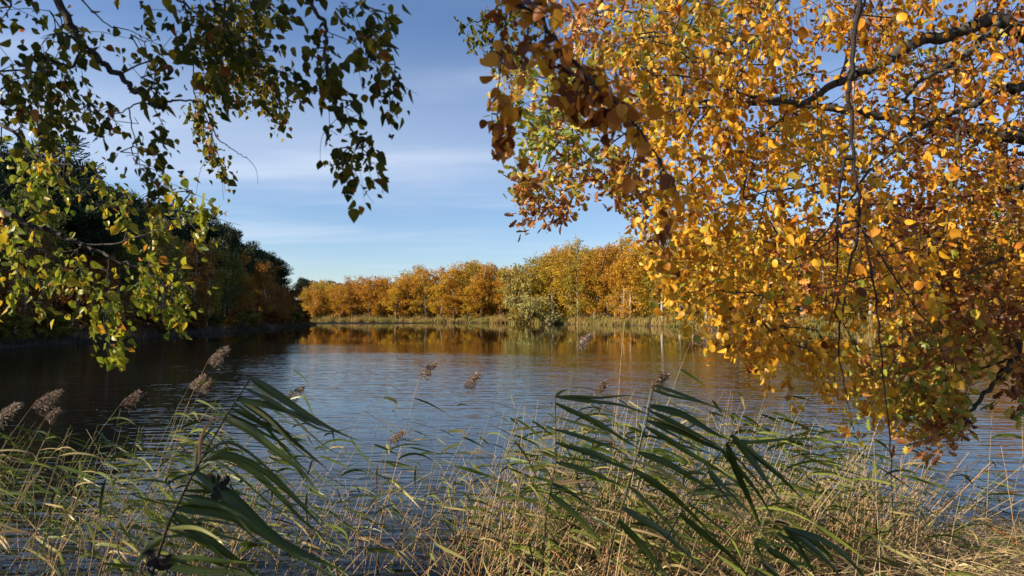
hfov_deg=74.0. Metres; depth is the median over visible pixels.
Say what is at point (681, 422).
reed
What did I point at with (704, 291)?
birch tree
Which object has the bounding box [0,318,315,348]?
bank undergrowth
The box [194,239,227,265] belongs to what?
pine tree
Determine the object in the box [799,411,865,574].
reed
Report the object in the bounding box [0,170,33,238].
pine tree
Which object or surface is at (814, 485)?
reed
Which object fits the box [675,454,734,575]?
reed
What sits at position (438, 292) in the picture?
birch tree
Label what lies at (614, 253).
birch tree
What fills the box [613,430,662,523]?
reed
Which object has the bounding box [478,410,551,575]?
reed
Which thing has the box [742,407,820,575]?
reed
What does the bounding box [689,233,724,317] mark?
birch tree
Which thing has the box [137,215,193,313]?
birch tree
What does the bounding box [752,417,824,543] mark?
reed
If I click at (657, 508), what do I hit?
reed
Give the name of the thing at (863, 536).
reed
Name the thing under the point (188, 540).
reed
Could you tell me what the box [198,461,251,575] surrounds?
reed
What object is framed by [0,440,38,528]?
reed
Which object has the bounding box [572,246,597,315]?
birch tree
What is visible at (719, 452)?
reed
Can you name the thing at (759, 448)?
reed
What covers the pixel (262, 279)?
birch tree
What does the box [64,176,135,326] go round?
pine tree
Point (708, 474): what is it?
reed
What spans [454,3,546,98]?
birch tree
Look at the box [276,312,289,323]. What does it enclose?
bank bush
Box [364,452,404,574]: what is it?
reed
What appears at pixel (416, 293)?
birch tree
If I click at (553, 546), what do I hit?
reed
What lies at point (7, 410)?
reed
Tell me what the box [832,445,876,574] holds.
reed
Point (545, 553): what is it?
reed
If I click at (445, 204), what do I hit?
sky
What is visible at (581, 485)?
reed
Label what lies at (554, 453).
reed
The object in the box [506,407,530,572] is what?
reed
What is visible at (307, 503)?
reed
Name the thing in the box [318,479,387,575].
reed
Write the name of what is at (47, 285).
broadleaf tree
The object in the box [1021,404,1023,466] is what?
reed
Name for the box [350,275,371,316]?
birch tree
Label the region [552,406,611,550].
reed
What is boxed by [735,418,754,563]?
reed
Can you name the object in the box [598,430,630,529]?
reed
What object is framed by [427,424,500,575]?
reed
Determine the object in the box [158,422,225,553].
reed
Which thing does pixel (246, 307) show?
broadleaf tree
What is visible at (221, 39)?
birch tree
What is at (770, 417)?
reed
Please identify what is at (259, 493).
reed
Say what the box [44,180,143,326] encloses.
pine tree
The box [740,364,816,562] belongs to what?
reed
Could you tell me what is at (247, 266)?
pine tree
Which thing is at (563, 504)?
reed
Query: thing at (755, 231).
birch tree
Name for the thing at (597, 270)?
birch tree
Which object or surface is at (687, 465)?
reed
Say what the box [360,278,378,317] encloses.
birch tree
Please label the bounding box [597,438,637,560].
reed
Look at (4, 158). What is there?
pine tree
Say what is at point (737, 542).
reed
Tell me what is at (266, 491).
reed
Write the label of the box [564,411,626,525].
reed
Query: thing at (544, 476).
reed
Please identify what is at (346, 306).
birch tree
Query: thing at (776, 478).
reed
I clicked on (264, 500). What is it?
reed
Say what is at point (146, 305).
birch tree
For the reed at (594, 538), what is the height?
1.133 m
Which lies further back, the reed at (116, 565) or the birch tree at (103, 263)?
the birch tree at (103, 263)
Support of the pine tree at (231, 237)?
on the ground
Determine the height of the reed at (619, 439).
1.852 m
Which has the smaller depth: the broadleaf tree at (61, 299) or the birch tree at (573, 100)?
the birch tree at (573, 100)
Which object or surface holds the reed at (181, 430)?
in the lake water
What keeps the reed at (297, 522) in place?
in the lake water
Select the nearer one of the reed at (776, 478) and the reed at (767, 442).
the reed at (776, 478)
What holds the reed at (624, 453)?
in the lake water
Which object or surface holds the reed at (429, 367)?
in the lake water
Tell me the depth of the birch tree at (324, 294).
232.85 m
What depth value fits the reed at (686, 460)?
7.62 m
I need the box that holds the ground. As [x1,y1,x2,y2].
[0,316,1023,575]
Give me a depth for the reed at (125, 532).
6.16 m
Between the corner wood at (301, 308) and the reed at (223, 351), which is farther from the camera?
the corner wood at (301, 308)
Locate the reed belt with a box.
[310,311,1017,331]
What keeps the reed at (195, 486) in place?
in the lake water
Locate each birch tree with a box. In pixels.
[0,0,417,222]
[0,91,238,371]
[0,223,64,328]
[0,247,20,303]
[71,207,137,315]
[87,200,161,318]
[111,238,166,318]
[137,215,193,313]
[137,217,196,309]
[155,250,194,309]
[178,239,219,315]
[186,238,236,325]
[193,262,224,325]
[215,248,252,316]
[229,268,258,320]
[251,258,280,314]
[261,281,286,312]
[281,286,291,312]
[297,287,316,313]
[300,280,322,315]
[303,280,328,293]
[304,289,325,316]
[312,281,329,312]
[316,287,331,315]
[321,282,337,315]
[322,283,341,315]
[328,283,352,317]
[328,285,347,319]
[338,285,359,319]
[340,275,359,313]
[345,282,363,316]
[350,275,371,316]
[352,279,381,315]
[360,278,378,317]
[363,276,391,315]
[369,276,393,315]
[371,275,388,313]
[377,278,409,318]
[382,274,410,318]
[383,275,393,314]
[394,273,428,317]
[404,262,436,311]
[405,270,434,316]
[406,278,429,316]
[408,275,441,320]
[411,265,430,314]
[418,268,450,315]
[423,271,457,316]
[428,267,453,316]
[437,276,465,318]
[439,268,462,316]
[444,263,472,316]
[453,259,495,316]
[453,273,488,316]
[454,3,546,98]
[460,266,498,317]
[465,263,495,313]
[467,263,499,316]
[479,0,1023,565]
[482,266,519,315]
[483,0,1023,466]
[487,260,504,314]
[489,273,509,316]
[491,265,512,316]
[505,265,547,315]
[520,251,555,304]
[520,252,574,316]
[527,245,574,294]
[528,269,553,316]
[533,261,566,316]
[538,257,557,314]
[547,245,590,317]
[547,247,584,314]
[549,244,577,314]
[552,258,595,318]
[558,236,594,308]
[562,244,613,316]
[565,248,602,315]
[571,247,621,317]
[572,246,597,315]
[573,243,624,317]
[580,259,620,317]
[588,241,638,315]
[599,250,642,319]
[599,259,632,316]
[602,248,653,319]
[609,244,636,314]
[611,231,634,313]
[612,235,671,319]
[613,243,648,316]
[617,259,660,317]
[625,242,669,317]
[636,241,675,322]
[643,234,697,315]
[663,250,697,317]
[673,251,704,318]
[679,247,723,321]
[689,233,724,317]
[689,242,739,317]
[700,230,765,314]
[711,241,757,317]
[721,216,775,316]
[729,244,778,318]
[741,244,799,318]
[752,246,803,318]
[760,236,827,319]
[784,234,857,322]
[792,236,835,317]
[813,223,853,313]
[824,238,878,319]
[827,246,857,316]
[840,240,891,313]
[849,244,898,319]
[872,225,899,317]
[878,225,948,315]
[961,237,991,309]
[982,215,1017,310]
[983,257,1023,317]
[985,227,1023,319]
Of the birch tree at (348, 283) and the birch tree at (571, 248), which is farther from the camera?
the birch tree at (348, 283)
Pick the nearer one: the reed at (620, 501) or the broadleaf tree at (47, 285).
the reed at (620, 501)
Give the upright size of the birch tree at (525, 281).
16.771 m
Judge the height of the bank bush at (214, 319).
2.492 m
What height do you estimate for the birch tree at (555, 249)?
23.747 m
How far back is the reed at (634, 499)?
6.12 m
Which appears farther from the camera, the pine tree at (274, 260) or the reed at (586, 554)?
the pine tree at (274, 260)
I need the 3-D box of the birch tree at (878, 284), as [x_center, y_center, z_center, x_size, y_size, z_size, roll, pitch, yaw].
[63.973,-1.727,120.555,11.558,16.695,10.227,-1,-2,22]
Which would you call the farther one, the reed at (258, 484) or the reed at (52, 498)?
the reed at (258, 484)
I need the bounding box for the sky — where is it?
[0,0,1023,314]
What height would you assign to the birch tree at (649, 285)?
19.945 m
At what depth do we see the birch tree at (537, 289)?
198.16 m
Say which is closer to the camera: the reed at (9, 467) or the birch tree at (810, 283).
the reed at (9, 467)
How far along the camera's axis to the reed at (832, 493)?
6.88 m
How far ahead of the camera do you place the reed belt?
177.08 m
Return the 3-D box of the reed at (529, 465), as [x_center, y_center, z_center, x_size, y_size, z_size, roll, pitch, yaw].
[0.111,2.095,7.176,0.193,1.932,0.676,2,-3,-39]
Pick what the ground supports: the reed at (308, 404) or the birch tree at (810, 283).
the birch tree at (810, 283)
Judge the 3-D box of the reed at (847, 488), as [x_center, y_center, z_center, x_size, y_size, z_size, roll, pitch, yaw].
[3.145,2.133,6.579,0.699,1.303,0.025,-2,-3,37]
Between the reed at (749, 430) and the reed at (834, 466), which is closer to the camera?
the reed at (834, 466)
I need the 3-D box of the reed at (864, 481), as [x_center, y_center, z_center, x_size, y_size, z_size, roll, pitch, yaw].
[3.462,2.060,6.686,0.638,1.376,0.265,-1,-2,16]
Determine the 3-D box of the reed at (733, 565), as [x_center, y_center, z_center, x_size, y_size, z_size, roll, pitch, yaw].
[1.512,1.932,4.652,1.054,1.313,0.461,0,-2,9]
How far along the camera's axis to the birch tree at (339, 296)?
224.34 m
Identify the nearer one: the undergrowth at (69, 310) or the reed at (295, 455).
the reed at (295, 455)
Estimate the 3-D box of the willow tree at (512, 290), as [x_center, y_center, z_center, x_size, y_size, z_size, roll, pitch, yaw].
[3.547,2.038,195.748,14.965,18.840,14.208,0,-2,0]
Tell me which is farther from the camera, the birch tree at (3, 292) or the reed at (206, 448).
the birch tree at (3, 292)
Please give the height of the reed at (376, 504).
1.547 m
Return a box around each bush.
[0,312,35,342]
[28,309,82,337]
[72,306,111,334]
[106,314,141,331]
[135,310,174,333]
[182,306,208,328]
[205,315,227,327]
[220,315,238,327]
[235,312,252,326]
[245,308,260,325]
[261,309,280,323]
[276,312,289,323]
[287,312,302,322]
[303,314,311,322]
[545,316,556,323]
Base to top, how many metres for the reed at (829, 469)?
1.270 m
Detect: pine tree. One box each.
[0,134,109,324]
[0,137,41,226]
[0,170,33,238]
[0,193,17,245]
[4,162,73,281]
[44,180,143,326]
[51,246,80,324]
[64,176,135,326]
[111,189,153,298]
[141,200,186,322]
[147,224,192,269]
[167,208,226,304]
[189,226,224,322]
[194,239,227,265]
[214,222,247,314]
[223,243,257,300]
[243,244,272,282]
[245,240,273,312]
[245,252,257,279]
[258,250,283,291]
[270,260,294,318]
[295,277,310,295]
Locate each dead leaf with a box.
[140,548,173,575]
[205,471,231,499]
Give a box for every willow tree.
[497,294,564,323]
[499,263,547,323]
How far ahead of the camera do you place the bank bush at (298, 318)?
152.25 m
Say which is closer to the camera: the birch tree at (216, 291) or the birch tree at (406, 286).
the birch tree at (216, 291)
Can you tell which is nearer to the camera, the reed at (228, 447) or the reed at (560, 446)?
the reed at (228, 447)
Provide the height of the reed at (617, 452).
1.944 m
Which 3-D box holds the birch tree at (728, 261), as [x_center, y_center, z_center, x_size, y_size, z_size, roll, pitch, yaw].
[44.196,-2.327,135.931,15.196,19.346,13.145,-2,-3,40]
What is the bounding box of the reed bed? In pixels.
[0,402,1023,575]
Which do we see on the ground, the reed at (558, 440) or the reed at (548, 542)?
the reed at (548, 542)
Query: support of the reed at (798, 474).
on the ground
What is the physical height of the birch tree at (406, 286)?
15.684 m
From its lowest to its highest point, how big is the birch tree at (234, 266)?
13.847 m
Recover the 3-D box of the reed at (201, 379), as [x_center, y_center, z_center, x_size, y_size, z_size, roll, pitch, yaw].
[-3.817,1.992,7.318,0.998,2.148,0.256,0,-2,-5]
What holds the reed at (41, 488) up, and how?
in the lake water
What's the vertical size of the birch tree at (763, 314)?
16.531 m
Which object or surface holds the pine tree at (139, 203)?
on the ground
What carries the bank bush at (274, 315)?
on the ground
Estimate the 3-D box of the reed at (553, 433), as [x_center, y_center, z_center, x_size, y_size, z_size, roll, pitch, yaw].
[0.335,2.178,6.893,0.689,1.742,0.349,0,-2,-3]
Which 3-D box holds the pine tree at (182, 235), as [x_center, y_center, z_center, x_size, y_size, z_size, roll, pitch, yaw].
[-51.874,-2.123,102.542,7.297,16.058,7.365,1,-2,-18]
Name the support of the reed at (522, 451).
on the ground
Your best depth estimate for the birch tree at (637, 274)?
163.14 m
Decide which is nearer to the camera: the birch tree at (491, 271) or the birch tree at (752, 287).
the birch tree at (752, 287)
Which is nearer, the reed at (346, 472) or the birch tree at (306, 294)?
the reed at (346, 472)
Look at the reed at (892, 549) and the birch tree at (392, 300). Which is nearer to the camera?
the reed at (892, 549)
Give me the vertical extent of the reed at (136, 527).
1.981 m
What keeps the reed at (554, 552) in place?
on the ground
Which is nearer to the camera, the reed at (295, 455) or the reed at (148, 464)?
the reed at (148, 464)
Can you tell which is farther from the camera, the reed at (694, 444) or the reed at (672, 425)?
the reed at (694, 444)
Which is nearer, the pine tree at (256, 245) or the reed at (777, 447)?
the reed at (777, 447)
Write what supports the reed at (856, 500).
on the ground
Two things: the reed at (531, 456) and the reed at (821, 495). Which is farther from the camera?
the reed at (531, 456)
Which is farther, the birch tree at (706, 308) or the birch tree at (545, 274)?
the birch tree at (545, 274)
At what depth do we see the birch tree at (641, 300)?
168.27 m
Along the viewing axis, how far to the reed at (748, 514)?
6.16 m
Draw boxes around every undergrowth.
[0,299,278,332]
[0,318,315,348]
[298,310,911,323]
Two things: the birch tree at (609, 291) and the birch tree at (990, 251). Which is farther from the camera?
the birch tree at (609, 291)
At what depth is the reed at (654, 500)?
7.32 m
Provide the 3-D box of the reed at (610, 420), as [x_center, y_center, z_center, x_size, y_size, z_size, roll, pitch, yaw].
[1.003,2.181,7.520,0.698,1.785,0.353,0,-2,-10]
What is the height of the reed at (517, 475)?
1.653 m
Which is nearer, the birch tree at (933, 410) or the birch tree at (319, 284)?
the birch tree at (933, 410)
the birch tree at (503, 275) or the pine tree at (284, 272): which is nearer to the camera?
the pine tree at (284, 272)
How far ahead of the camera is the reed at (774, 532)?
5.07 m
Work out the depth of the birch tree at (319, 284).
247.76 m
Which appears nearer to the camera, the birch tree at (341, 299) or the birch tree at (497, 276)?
the birch tree at (497, 276)
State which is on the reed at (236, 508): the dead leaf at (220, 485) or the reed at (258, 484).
the dead leaf at (220, 485)
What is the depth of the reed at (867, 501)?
4.35 m
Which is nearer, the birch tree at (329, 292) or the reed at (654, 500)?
the reed at (654, 500)
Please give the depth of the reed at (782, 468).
8.25 m
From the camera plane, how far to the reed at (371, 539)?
6.98 m
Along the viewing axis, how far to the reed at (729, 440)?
8.78 m
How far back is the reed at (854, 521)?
5.74 m
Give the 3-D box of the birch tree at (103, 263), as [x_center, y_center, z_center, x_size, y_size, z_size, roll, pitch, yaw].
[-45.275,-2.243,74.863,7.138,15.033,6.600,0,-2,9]
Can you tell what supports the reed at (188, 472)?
on the ground
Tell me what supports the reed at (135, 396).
in the lake water
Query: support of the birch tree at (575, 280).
on the ground
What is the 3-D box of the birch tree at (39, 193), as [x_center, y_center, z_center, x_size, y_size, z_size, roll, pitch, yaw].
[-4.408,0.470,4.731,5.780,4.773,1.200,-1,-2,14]
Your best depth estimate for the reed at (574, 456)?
7.06 m
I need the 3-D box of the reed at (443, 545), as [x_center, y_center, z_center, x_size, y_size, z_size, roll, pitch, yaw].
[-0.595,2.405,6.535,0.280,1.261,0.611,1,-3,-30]
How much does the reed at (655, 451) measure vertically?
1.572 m
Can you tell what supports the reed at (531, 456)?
in the lake water
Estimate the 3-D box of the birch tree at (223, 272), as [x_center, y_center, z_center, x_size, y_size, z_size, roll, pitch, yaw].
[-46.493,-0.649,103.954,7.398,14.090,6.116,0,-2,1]
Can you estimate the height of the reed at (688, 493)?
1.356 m
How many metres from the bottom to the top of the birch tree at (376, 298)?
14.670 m
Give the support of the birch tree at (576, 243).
on the ground
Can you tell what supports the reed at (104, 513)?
in the lake water
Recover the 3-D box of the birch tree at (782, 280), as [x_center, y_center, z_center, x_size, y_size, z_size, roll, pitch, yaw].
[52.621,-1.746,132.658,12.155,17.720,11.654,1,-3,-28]
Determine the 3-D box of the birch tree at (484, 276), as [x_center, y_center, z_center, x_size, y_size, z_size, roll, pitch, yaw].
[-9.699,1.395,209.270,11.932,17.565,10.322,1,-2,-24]
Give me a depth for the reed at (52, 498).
6.68 m
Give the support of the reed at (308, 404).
in the lake water
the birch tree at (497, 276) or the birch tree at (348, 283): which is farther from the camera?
the birch tree at (348, 283)
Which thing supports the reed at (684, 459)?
on the ground
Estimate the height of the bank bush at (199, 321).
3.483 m
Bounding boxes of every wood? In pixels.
[3,268,192,314]
[211,281,428,318]
[325,276,990,317]
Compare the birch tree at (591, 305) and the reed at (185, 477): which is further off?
the birch tree at (591, 305)
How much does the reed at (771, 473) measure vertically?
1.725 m
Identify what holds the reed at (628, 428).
in the lake water
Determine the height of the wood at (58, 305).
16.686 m
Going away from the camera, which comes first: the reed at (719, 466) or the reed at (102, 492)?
the reed at (102, 492)
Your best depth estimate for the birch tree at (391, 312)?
224.25 m
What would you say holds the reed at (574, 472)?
on the ground
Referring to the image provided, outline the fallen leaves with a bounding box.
[27,384,981,575]
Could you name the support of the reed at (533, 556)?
on the ground
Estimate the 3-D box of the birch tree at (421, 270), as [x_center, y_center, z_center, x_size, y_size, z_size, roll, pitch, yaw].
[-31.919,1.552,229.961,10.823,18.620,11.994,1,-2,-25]
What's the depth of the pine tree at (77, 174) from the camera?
76.47 m
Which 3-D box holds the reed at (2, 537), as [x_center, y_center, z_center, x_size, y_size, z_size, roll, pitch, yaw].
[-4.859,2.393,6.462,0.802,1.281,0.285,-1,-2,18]
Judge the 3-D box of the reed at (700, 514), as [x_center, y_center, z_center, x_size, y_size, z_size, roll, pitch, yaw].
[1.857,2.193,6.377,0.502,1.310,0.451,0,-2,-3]
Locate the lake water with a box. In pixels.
[0,322,1023,575]
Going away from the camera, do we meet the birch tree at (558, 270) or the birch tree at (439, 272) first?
the birch tree at (558, 270)
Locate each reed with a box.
[0,388,63,505]
[0,401,26,442]
[0,406,62,535]
[0,422,58,543]
[0,424,37,569]
[0,433,29,497]
[0,435,28,507]
[0,435,72,556]
[0,436,46,549]
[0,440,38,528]
[0,445,56,515]
[0,460,16,505]
[0,468,41,573]
[0,469,41,552]
[0,485,28,547]
[0,523,29,559]
[5,470,96,575]
[16,389,145,575]
[25,425,105,575]
[40,446,81,573]
[46,455,160,575]
[50,460,144,572]
[51,454,93,575]
[52,444,135,553]
[57,423,118,572]
[76,447,125,574]
[78,440,165,564]
[88,409,141,575]
[97,429,138,550]
[98,451,176,575]
[101,436,185,575]
[102,397,242,575]
[103,453,188,575]
[110,446,166,575]
[116,373,207,553]
[122,427,173,539]
[122,447,205,575]
[128,345,229,568]
[132,377,363,575]
[132,464,201,575]
[138,408,223,575]
[140,409,194,551]
[140,417,197,537]
[144,411,200,572]
[147,400,224,575]
[155,473,210,575]
[156,377,216,528]
[157,442,212,572]
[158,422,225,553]
[161,469,240,558]
[168,411,295,574]
[171,406,247,575]
[174,412,251,524]
[177,413,248,575]
[188,435,196,575]
[192,448,260,575]
[193,403,249,554]
[196,413,247,517]
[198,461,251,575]
[204,446,256,564]
[209,467,263,575]
[223,441,298,546]
[227,414,312,575]
[230,450,271,554]
[233,400,305,552]
[235,394,270,500]
[240,385,305,558]
[246,449,281,555]
[247,440,282,539]
[254,430,347,568]
[257,441,301,558]
[265,359,313,568]
[268,423,321,534]
[285,467,378,575]
[290,420,362,573]
[298,402,386,546]
[303,453,344,575]
[308,445,357,560]
[315,443,371,563]
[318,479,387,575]
[345,431,404,556]
[350,429,428,559]
[353,369,412,568]
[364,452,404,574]
[368,421,419,561]
[368,422,411,574]
[375,360,446,573]
[411,372,483,566]
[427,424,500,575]
[427,475,465,575]
[448,428,535,575]
[452,375,521,566]
[460,431,493,546]
[472,423,541,574]
[475,408,565,529]
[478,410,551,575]
[481,414,551,570]
[485,474,537,575]
[490,410,527,536]
[492,434,556,547]
[492,468,541,574]
[502,444,557,574]
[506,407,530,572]
[507,412,557,575]
[508,410,563,540]
[509,440,576,575]
[510,448,553,539]
[511,396,547,557]
[514,416,573,562]
[514,417,573,559]
[516,406,615,575]
[517,484,587,575]
[519,419,605,541]
[521,436,577,563]
[525,403,545,541]
[531,421,593,575]
[533,462,602,574]
[535,421,575,518]
[536,394,622,560]
[539,395,602,507]
[540,471,569,573]
[541,389,658,575]
[542,462,599,575]
[544,333,606,575]
[544,471,591,565]
[547,412,618,563]
[548,398,577,502]
[549,403,577,504]
[551,437,582,557]
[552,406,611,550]
[553,409,618,575]
[553,424,602,531]
[555,379,619,558]
[555,407,617,574]
[563,390,617,523]
[563,394,612,566]
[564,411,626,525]
[564,417,623,549]
[571,410,626,540]
[572,447,628,567]
[572,477,631,575]
[573,489,628,575]
[574,424,638,574]
[578,415,647,575]
[582,392,642,520]
[585,399,689,575]
[593,422,654,544]
[597,422,645,567]
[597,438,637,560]
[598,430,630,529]
[599,385,651,514]
[600,463,652,574]
[602,397,646,562]
[602,405,694,553]
[602,477,662,575]
[605,295,627,568]
[605,384,745,575]
[605,418,653,536]
[606,403,628,574]
[607,394,663,519]
[607,442,675,575]
[611,413,647,496]
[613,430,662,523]
[614,433,673,575]
[614,443,666,568]
[615,369,701,575]
[617,324,717,575]
[617,410,696,575]
[620,402,642,566]
[621,396,658,575]
[621,398,683,574]
[622,415,648,536]
[629,398,729,559]
[629,446,703,575]
[632,439,685,574]
[634,407,732,562]
[637,400,708,572]
[642,413,694,547]
[643,403,715,529]
[643,504,714,575]
[647,391,711,502]
[654,434,822,575]
[655,445,750,557]
[662,449,756,575]
[662,461,720,575]
[663,421,711,498]
[665,409,722,519]
[668,431,722,574]
[670,420,774,567]
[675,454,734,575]
[676,407,803,575]
[678,452,717,573]
[685,398,727,506]
[687,472,767,575]
[689,399,728,575]
[690,420,737,521]
[691,390,737,561]
[693,404,763,570]
[696,400,753,521]
[700,480,815,575]
[701,451,768,550]
[705,401,765,532]
[707,509,762,575]
[712,407,745,524]
[712,470,810,574]
[713,392,734,521]
[717,407,744,492]
[718,359,776,558]
[722,409,781,520]
[725,403,812,544]
[731,407,774,511]
[732,403,781,525]
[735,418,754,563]
[736,417,753,574]
[737,397,836,575]
[737,510,797,574]
[739,446,856,575]
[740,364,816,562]
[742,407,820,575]
[744,483,817,575]
[745,397,785,515]
[746,436,848,575]
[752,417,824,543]
[752,423,809,526]
[753,412,877,568]
[753,526,863,575]
[757,473,770,549]
[759,417,818,518]
[760,434,792,529]
[761,409,847,568]
[763,414,827,567]
[769,409,819,515]
[769,425,827,563]
[772,418,840,504]
[773,433,875,567]
[775,436,862,572]
[780,432,880,574]
[781,451,908,575]
[784,413,855,575]
[796,428,819,519]
[796,448,860,575]
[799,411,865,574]
[800,444,871,565]
[803,436,817,573]
[810,447,854,559]
[825,480,870,575]
[827,424,889,537]
[830,447,866,562]
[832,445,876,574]
[833,422,873,529]
[833,429,894,556]
[842,422,878,575]
[844,426,887,566]
[850,436,904,575]
[852,445,924,572]
[855,462,921,575]
[873,431,915,575]
[873,443,954,575]
[905,508,978,575]
[944,466,1003,575]
[985,410,1023,559]
[1001,447,1023,571]
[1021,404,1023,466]
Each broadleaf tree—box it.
[0,187,74,317]
[6,256,76,311]
[33,247,92,304]
[47,255,88,312]
[51,247,127,325]
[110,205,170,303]
[211,249,254,314]
[215,262,256,317]
[230,284,256,313]
[248,261,286,312]
[286,284,304,312]
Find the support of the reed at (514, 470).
in the lake water
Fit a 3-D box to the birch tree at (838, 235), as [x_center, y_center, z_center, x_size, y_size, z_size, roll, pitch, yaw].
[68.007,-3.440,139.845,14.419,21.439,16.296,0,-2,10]
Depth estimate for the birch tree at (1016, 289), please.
100.31 m
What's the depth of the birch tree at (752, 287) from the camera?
129.73 m
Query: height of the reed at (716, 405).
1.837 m
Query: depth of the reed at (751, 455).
2.93 m
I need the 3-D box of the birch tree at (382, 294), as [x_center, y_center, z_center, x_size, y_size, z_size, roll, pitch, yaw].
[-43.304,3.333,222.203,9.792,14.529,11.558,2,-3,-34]
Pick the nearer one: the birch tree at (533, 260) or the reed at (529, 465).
the reed at (529, 465)
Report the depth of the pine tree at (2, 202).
55.79 m
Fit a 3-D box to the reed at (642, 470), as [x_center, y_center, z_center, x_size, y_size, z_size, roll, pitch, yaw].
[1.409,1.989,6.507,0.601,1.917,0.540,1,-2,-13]
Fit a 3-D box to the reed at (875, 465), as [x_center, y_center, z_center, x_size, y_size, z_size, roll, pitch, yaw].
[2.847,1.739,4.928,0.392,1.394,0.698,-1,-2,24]
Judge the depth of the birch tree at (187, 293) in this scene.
93.71 m
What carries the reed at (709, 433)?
in the lake water
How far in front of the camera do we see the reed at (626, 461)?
7.62 m
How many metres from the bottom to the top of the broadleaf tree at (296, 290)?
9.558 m
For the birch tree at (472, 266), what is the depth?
215.47 m
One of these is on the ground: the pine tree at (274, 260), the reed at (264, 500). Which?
the pine tree at (274, 260)
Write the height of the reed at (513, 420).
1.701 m
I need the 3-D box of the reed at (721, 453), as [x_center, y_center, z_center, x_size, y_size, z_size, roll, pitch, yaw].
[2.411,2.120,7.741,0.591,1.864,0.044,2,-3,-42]
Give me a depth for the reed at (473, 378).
7.00 m
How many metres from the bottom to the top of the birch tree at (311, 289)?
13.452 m
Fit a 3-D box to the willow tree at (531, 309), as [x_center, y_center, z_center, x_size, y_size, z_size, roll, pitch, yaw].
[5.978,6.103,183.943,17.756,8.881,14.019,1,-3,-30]
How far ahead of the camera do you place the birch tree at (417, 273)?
238.00 m
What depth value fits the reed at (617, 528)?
6.36 m
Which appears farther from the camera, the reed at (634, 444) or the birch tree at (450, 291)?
the birch tree at (450, 291)
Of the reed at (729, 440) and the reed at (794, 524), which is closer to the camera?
the reed at (794, 524)
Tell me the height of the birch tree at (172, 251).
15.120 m
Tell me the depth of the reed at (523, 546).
5.99 m
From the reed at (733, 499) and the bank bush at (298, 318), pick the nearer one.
the reed at (733, 499)
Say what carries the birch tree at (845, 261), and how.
on the ground
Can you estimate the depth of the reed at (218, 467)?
7.17 m
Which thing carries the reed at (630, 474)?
on the ground
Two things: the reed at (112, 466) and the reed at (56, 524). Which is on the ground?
the reed at (56, 524)
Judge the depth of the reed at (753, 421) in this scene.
6.69 m
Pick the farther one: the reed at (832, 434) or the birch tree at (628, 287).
the birch tree at (628, 287)
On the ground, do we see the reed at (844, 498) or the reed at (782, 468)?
the reed at (844, 498)
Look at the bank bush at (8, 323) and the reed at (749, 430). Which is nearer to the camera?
the reed at (749, 430)
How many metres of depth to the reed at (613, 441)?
6.38 m
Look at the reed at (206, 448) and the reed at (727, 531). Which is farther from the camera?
the reed at (206, 448)
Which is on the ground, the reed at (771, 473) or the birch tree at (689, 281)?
the birch tree at (689, 281)
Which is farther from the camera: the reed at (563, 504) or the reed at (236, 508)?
the reed at (563, 504)
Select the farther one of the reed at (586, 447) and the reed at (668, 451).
the reed at (586, 447)
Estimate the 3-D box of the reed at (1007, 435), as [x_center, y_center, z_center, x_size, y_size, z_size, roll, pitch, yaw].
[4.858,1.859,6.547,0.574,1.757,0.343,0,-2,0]
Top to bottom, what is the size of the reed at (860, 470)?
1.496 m
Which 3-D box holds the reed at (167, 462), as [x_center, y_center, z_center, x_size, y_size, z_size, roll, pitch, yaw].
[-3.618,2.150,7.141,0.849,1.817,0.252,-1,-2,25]
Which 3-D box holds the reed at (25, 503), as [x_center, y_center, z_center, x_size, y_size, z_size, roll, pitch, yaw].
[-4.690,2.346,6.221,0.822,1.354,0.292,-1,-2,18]
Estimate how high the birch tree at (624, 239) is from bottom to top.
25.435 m
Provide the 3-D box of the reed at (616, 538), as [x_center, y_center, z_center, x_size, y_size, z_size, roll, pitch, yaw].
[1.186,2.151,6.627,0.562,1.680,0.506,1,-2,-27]
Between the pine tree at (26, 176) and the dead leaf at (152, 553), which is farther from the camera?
the pine tree at (26, 176)
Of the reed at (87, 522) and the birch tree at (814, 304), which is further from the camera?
the birch tree at (814, 304)
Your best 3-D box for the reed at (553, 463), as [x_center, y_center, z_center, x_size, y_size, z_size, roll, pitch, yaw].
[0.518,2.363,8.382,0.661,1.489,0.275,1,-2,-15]
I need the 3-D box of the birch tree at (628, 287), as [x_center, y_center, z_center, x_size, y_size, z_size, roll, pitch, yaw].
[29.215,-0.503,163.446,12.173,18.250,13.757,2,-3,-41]
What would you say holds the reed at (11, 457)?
in the lake water
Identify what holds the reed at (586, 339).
on the ground
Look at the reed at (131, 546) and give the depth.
6.13 m
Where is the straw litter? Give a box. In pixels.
[519,505,1023,575]
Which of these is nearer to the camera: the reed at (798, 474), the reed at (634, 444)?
the reed at (798, 474)
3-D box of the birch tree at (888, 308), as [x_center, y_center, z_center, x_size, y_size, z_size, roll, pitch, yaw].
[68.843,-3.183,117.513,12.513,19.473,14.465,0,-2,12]
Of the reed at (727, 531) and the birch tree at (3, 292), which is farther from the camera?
the birch tree at (3, 292)
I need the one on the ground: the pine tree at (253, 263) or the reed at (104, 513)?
the pine tree at (253, 263)
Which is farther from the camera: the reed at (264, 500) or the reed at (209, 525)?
the reed at (264, 500)
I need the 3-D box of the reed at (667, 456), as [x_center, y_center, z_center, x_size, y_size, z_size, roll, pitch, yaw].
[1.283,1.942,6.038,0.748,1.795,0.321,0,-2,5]
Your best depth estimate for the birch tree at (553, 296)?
195.00 m
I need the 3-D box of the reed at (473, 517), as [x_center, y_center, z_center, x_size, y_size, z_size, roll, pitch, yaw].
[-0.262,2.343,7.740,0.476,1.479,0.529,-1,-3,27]

